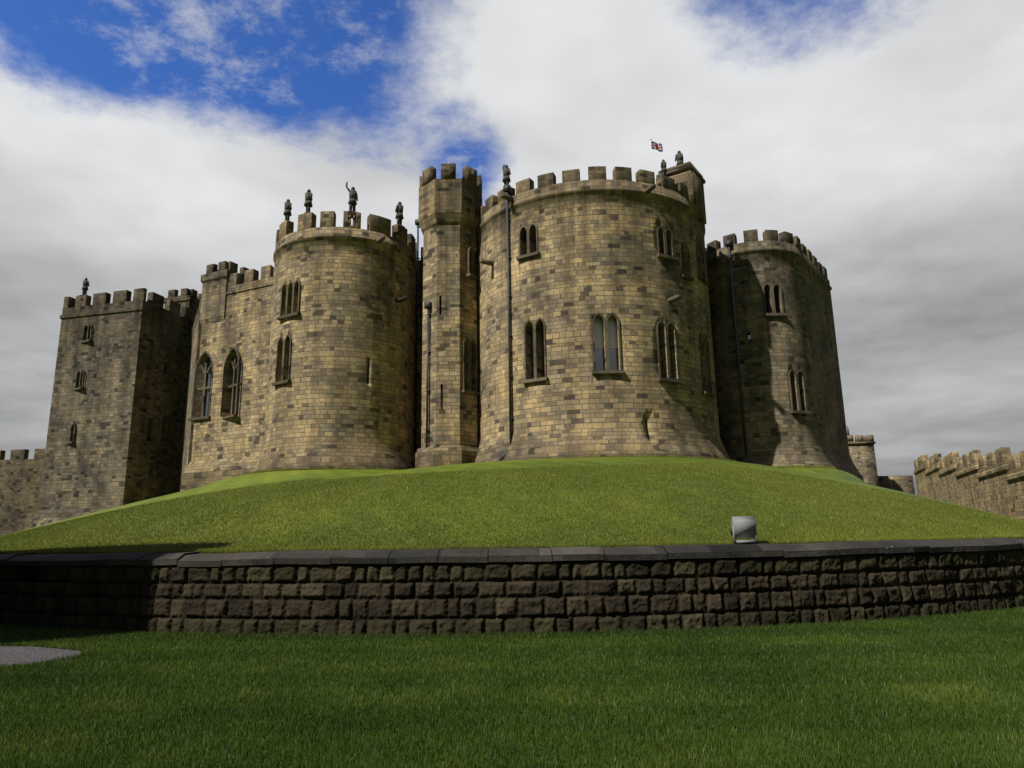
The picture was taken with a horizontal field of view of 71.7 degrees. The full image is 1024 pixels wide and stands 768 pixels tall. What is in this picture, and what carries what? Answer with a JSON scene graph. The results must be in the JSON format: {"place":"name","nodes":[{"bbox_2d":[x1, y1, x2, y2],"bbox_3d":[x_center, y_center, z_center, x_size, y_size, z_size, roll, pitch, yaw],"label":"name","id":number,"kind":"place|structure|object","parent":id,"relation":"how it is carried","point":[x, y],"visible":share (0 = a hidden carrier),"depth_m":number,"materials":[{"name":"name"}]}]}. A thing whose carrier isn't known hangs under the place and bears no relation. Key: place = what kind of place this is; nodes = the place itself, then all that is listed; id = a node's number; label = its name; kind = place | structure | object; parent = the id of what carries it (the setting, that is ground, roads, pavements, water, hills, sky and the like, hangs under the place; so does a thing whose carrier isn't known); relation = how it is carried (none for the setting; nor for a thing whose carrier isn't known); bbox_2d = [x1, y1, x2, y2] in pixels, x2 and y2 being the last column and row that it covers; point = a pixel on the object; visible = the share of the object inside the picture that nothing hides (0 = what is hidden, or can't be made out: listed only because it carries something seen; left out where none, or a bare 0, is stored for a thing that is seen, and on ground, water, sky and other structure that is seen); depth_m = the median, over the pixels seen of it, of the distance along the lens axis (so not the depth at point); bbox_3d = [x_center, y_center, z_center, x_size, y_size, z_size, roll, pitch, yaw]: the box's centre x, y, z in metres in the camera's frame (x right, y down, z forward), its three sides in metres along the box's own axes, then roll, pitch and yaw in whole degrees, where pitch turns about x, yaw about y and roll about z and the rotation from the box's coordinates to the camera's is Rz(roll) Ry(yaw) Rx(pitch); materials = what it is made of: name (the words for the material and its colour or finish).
{"place":"outdoors","nodes":[
{"label":"outdoors","id":0,"kind":"place"},
{"bbox_2d":[0,459,43,535],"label":"curtain wall","id":1,"kind":"structure","parent":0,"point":[20,483],"depth_m":62.88,"materials":[{"name":"stone"}]},
{"bbox_2d":[0,449,44,459],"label":"battlements","id":2,"kind":"object","parent":1,"relation":"on","point":[17,454],"visible":0.86,"depth_m":63.67,"materials":[{"name":"beige stone"}]},
{"bbox_2d":[164,295,199,337],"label":"parapet","id":3,"kind":"structure","parent":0,"point":[190,301],"depth_m":58.87,"materials":[{"name":"brown stone"}]},
{"bbox_2d":[168,288,201,299],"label":"battlements","id":4,"kind":"object","parent":3,"relation":"on","point":[184,292],"visible":0.51,"depth_m":59.25,"materials":[{"name":"beige stone"}]},
{"bbox_2d":[178,312,204,491],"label":"castle wall","id":5,"kind":"structure","parent":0,"point":[188,426],"depth_m":50.14,"materials":[{"name":"beige stone"}]},
{"bbox_2d":[191,300,200,338],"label":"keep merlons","id":6,"kind":"object","parent":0,"point":[196,317],"visible":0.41,"depth_m":53.62,"materials":[{"name":"brown stone"}]},
{"bbox_2d":[180,276,273,491],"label":"keep wall","id":7,"kind":"structure","parent":0,"point":[222,449],"depth_m":45.74,"materials":[{"name":"beige stone"}]},
{"bbox_2d":[188,346,240,420],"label":"window frames","id":8,"kind":"structure","parent":7,"relation":"in","point":[207,368],"depth_m":46.44,"materials":[{"name":"beige stone"}]},
{"bbox_2d":[200,269,243,325],"bbox_3d":[-19.732,-5.643,49.041,3.343,3.600,3.343,-1,-12,0],"label":"turret","id":9,"kind":"object","parent":7,"relation":"attached to","point":[213,298],"visible":0.46,"depth_m":47.99,"materials":[{"name":"beige stone"}]},
{"bbox_2d":[206,261,249,274],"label":"battlements","id":10,"kind":"object","parent":9,"relation":"on","point":[223,265],"visible":0.41,"depth_m":48.59,"materials":[{"name":"beige stone"}]},
{"bbox_2d":[227,265,273,286],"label":"battlements","id":11,"kind":"object","parent":7,"relation":"on","point":[251,275],"visible":0.73,"depth_m":47.05,"materials":[{"name":"beige stone"}]},
{"bbox_2d":[253,227,417,471],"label":"keep tower","id":12,"kind":"structure","parent":0,"point":[345,397],"depth_m":39.53,"materials":[{"name":"beige stone"}]},
{"bbox_2d":[271,279,300,385],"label":"window frames","id":13,"kind":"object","parent":12,"relation":"in","point":[280,318],"depth_m":39.68,"materials":[{"name":"beige stone"}]},
{"bbox_2d":[275,211,416,256],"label":"battlements","id":14,"kind":"object","parent":12,"relation":"on","point":[378,224],"visible":0.2,"depth_m":41.22,"materials":[{"name":"beige stone"}]},
{"bbox_2d":[414,260,422,450],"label":"keep wall","id":15,"kind":"structure","parent":0,"point":[419,359],"depth_m":44.65,"materials":[{"name":"beige stone"}]},
{"bbox_2d":[0,457,1023,553],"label":"mound terrain","id":16,"kind":"structure","parent":0,"point":[247,480],"depth_m":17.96,"materials":[{"name":"green plant"}]},
{"bbox_2d":[415,178,481,467],"bbox_3d":[-3.536,-2.274,40.897,3.704,18.900,3.704,-1,-12,0],"label":"turret","id":17,"kind":"object","parent":16,"relation":"on","point":[449,216],"visible":0.82,"depth_m":39.88,"materials":[{"name":"stone"}]},
{"bbox_2d":[420,163,481,190],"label":"battlements","id":18,"kind":"object","parent":17,"relation":"on","point":[448,171],"visible":0.4,"depth_m":41.55,"materials":[{"name":"beige stone"}]},
{"bbox_2d":[461,246,479,395],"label":"window frames","id":19,"kind":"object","parent":17,"relation":"in","point":[474,277],"depth_m":39.76,"materials":[{"name":"beige stone"}]},
{"bbox_2d":[244,454,834,474],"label":"grass bank","id":20,"kind":"structure","parent":16,"relation":"on","point":[364,468],"depth_m":36.65,"materials":[{"name":"green plant"}]},
{"bbox_2d":[474,179,730,462],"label":"keep tower","id":21,"kind":"structure","parent":16,"relation":"on","point":[597,246],"depth_m":36.61,"materials":[{"name":"beige stone"}]},
{"bbox_2d":[75,175,674,306],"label":"keep statue pedestals","id":22,"kind":"object","parent":21,"relation":"on","point":[308,221],"visible":0.76,"depth_m":40.74,"materials":[{"name":"stone"}]},
{"bbox_2d":[82,278,88,294],"bbox_3d":[-33.452,-7.610,55.611,0.595,1.521,0.501,-1,-12,0],"label":"keep statue","id":23,"kind":"object","parent":22,"relation":"on","point":[85,286],"visible":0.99,"depth_m":55.49,"materials":[{"name":"stone"}]},
{"bbox_2d":[283,199,291,219],"bbox_3d":[-13.381,-10.295,42.291,0.476,1.572,0.627,9,-16,-38],"label":"keep statue","id":24,"kind":"object","parent":22,"relation":"on","point":[287,214],"visible":0.92,"depth_m":42.17,"materials":[{"name":"stone"}]},
{"bbox_2d":[304,189,312,212],"bbox_3d":[-11.841,-10.571,41.239,0.483,1.622,0.648,8,-15,-35],"label":"keep statue","id":25,"kind":"object","parent":22,"relation":"on","point":[308,205],"visible":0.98,"depth_m":41.09,"materials":[{"name":"stone"}]},
{"bbox_2d":[346,182,357,211],"bbox_3d":[-9.261,-10.780,41.124,0.506,1.903,0.819,-10,-15,38],"label":"keep statue","id":26,"kind":"object","parent":22,"relation":"on","point":[353,198],"visible":0.97,"depth_m":41.02,"materials":[{"name":"stone"}]},
{"bbox_2d":[395,202,403,226],"bbox_3d":[-6.827,-10.291,43.032,0.502,1.673,0.665,-9,-15,34],"label":"keep statue","id":27,"kind":"object","parent":22,"relation":"on","point":[399,217],"visible":0.94,"depth_m":42.90,"materials":[{"name":"stone"}]},
{"bbox_2d":[502,164,510,184],"bbox_3d":[-0.335,-11.732,40.017,0.468,1.787,0.774,8,-15,-35],"label":"keep statue","id":28,"kind":"object","parent":22,"relation":"on","point":[506,175],"visible":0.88,"depth_m":39.84,"materials":[{"name":"stone"}]},
{"bbox_2d":[661,159,666,175],"bbox_3d":[8.338,-11.787,38.914,0.347,1.166,0.467,-10,-15,35],"label":"keep statue","id":29,"kind":"object","parent":22,"relation":"on","point":[663,168],"visible":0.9,"depth_m":38.81,"materials":[{"name":"stone"}]},
{"bbox_2d":[376,184,747,308],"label":"waterspouts","id":30,"kind":"object","parent":21,"relation":"attached to","point":[648,189],"visible":1,"depth_m":39.05,"materials":[{"name":"beige stone"}]},
{"bbox_2d":[414,184,748,462],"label":"drainpipes","id":31,"kind":"object","parent":21,"relation":"attached to","point":[506,190],"visible":0.83,"depth_m":40.06,"materials":[{"name":"black metal"}]},
{"bbox_2d":[480,166,687,217],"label":"battlements","id":32,"kind":"object","parent":21,"relation":"on","point":[598,173],"visible":0.2,"depth_m":37.82,"materials":[{"name":"beige stone"}]},
{"bbox_2d":[516,222,715,397],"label":"window frames","id":33,"kind":"structure","parent":21,"relation":"attached to","point":[682,275],"depth_m":36.44,"materials":[{"name":"beige stone"}]},
{"bbox_2d":[594,318,616,348],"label":"window blinds","id":34,"kind":"object","parent":33,"relation":"in","point":[598,334],"visible":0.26,"depth_m":36.09,"materials":[{"name":"white fabric"}]},
{"bbox_2d":[651,141,662,151],"bbox_3d":[8.587,-14.069,42.065,0.720,0.620,0.261,-1,-12,0],"label":"flag","id":35,"kind":"object","parent":21,"relation":"on","point":[657,146],"visible":1,"depth_m":42.06,"materials":[{"name":"fabric"}]},
{"bbox_2d":[675,151,682,164],"bbox_3d":[9.771,-12.918,41.294,0.593,1.470,0.438,3,-13,-18],"label":"keep statue","id":36,"kind":"object","parent":21,"relation":"on","point":[679,157],"visible":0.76,"depth_m":41.20,"materials":[{"name":"stone"}]},
{"bbox_2d":[656,161,706,224],"bbox_3d":[9.811,-10.732,40.827,3.028,3.000,3.081,-1,-12,0],"label":"turret","id":37,"kind":"object","parent":21,"relation":"on","point":[689,176],"visible":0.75,"depth_m":40.00,"materials":[{"name":"beige stone"}]},
{"bbox_2d":[0,606,1023,767],"bbox_3d":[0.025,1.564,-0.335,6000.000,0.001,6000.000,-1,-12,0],"label":"lawn","id":38,"kind":"structure","parent":0,"point":[573,761],"depth_m":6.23,"materials":[{"name":"green plant"}]},
{"bbox_2d":[0,646,80,665],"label":"gravel path","id":39,"kind":"structure","parent":38,"relation":"on","point":[17,654],"depth_m":10.48,"materials":[{"name":"grey gravel"}]},
{"bbox_2d":[28,300,192,528],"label":"square tower","id":40,"kind":"structure","parent":38,"relation":"on","point":[110,458],"depth_m":53.16,"materials":[{"name":"beige stone"}]},
{"bbox_2d":[67,323,172,444],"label":"window frames","id":41,"kind":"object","parent":40,"relation":"in","point":[87,340],"depth_m":53.85,"materials":[{"name":"brown stone"}]},
{"bbox_2d":[61,288,195,321],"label":"battlements","id":42,"kind":"object","parent":40,"relation":"on","point":[153,298],"visible":0.45,"depth_m":54.80,"materials":[{"name":"beige stone"}]},
{"bbox_2d":[0,549,1023,635],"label":"retaining wall","id":43,"kind":"structure","parent":38,"relation":"on","point":[479,598],"depth_m":12.29,"materials":[{"name":"stone"}]},
{"bbox_2d":[0,538,1023,566],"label":"wall coping","id":44,"kind":"object","parent":43,"relation":"on","point":[319,557],"visible":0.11,"depth_m":12.50,"materials":[{"name":"grey stone"}]},
{"bbox_2d":[913,462,928,497],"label":"curtain wall","id":45,"kind":"structure","parent":38,"relation":"on","point":[921,481],"depth_m":75.22,"materials":[{"name":"stone"}]},
{"bbox_2d":[914,455,927,467],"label":"curtain wall merlons","id":46,"kind":"object","parent":45,"relation":"attached to","point":[920,460],"visible":0.81,"depth_m":75.38,"materials":[{"name":"beige stone"}]},
{"bbox_2d":[924,462,942,500],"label":"curtain wall","id":47,"kind":"structure","parent":38,"relation":"on","point":[933,482],"depth_m":67.92,"materials":[{"name":"stone"}]},
{"bbox_2d":[925,453,941,467],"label":"curtain wall merlons","id":48,"kind":"object","parent":47,"relation":"attached to","point":[933,459],"visible":0.7,"depth_m":68.03,"materials":[{"name":"beige stone"}]},
{"bbox_2d":[938,462,960,504],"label":"curtain wall","id":49,"kind":"structure","parent":38,"relation":"on","point":[949,485],"depth_m":60.55,"materials":[{"name":"stone"}]},
{"bbox_2d":[939,451,958,468],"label":"curtain wall merlons","id":50,"kind":"object","parent":49,"relation":"attached to","point":[946,460],"visible":0.75,"depth_m":60.73,"materials":[{"name":"beige stone"}]},
{"bbox_2d":[955,461,983,510],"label":"curtain wall","id":51,"kind":"structure","parent":38,"relation":"on","point":[969,487],"depth_m":53.18,"materials":[{"name":"stone"}]},
{"bbox_2d":[956,449,980,468],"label":"curtain wall merlons","id":52,"kind":"object","parent":51,"relation":"attached to","point":[972,456],"visible":0.81,"depth_m":53.41,"materials":[{"name":"beige stone"}]},
{"bbox_2d":[976,460,1014,517],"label":"curtain wall","id":53,"kind":"structure","parent":38,"relation":"on","point":[995,491],"depth_m":45.82,"materials":[{"name":"stone"}]},
{"bbox_2d":[978,447,1010,469],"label":"curtain wall merlons","id":54,"kind":"object","parent":53,"relation":"attached to","point":[1001,454],"visible":0.77,"depth_m":46.15,"materials":[{"name":"beige stone"}]},
{"bbox_2d":[1005,466,1023,520],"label":"curtain wall","id":55,"kind":"structure","parent":38,"relation":"on","point":[1014,478],"depth_m":41.39,"materials":[{"name":"stone"}]},
{"bbox_2d":[1007,450,1023,470],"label":"curtain wall merlons","id":56,"kind":"object","parent":55,"relation":"attached to","point":[1015,460],"visible":0.82,"depth_m":41.25,"materials":[{"name":"beige stone"}]},
{"bbox_3d":[0.003,12.942,54.805,59.534,1.470,87.740,-1,-12,0],"label":"retaining wall","id":57,"kind":"object","parent":38,"relation":"on","visible":0},
{"bbox_2d":[731,516,757,542],"bbox_3d":[4.263,2.675,13.019,0.425,0.478,0.332,-1,-12,0],"label":"flood light","id":58,"kind":"object","parent":57,"relation":"on","point":[743,527],"visible":1,"depth_m":12.94,"materials":[{"name":"grey paint"}]},
{"bbox_2d":[0,0,1023,494],"label":"sky","id":59,"kind":"structure","parent":0,"point":[148,144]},
{"bbox_2d":[706,240,863,480],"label":"keep tower","id":60,"kind":"structure","parent":0,"point":[775,350],"depth_m":42.50,"materials":[{"name":"beige stone"}]},
{"bbox_2d":[705,229,827,278],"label":"battlements","id":61,"kind":"object","parent":60,"relation":"on","point":[769,235],"visible":0.3,"depth_m":43.75,"materials":[{"name":"beige stone"}]},
{"bbox_2d":[762,282,810,413],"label":"windows","id":62,"kind":"structure","parent":60,"relation":"attached to","point":[783,314],"depth_m":41.59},
{"bbox_2d":[847,426,914,493],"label":"wall turret","id":63,"kind":"structure","parent":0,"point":[862,452],"depth_m":82.64,"materials":[{"name":"stone"}]}
]}

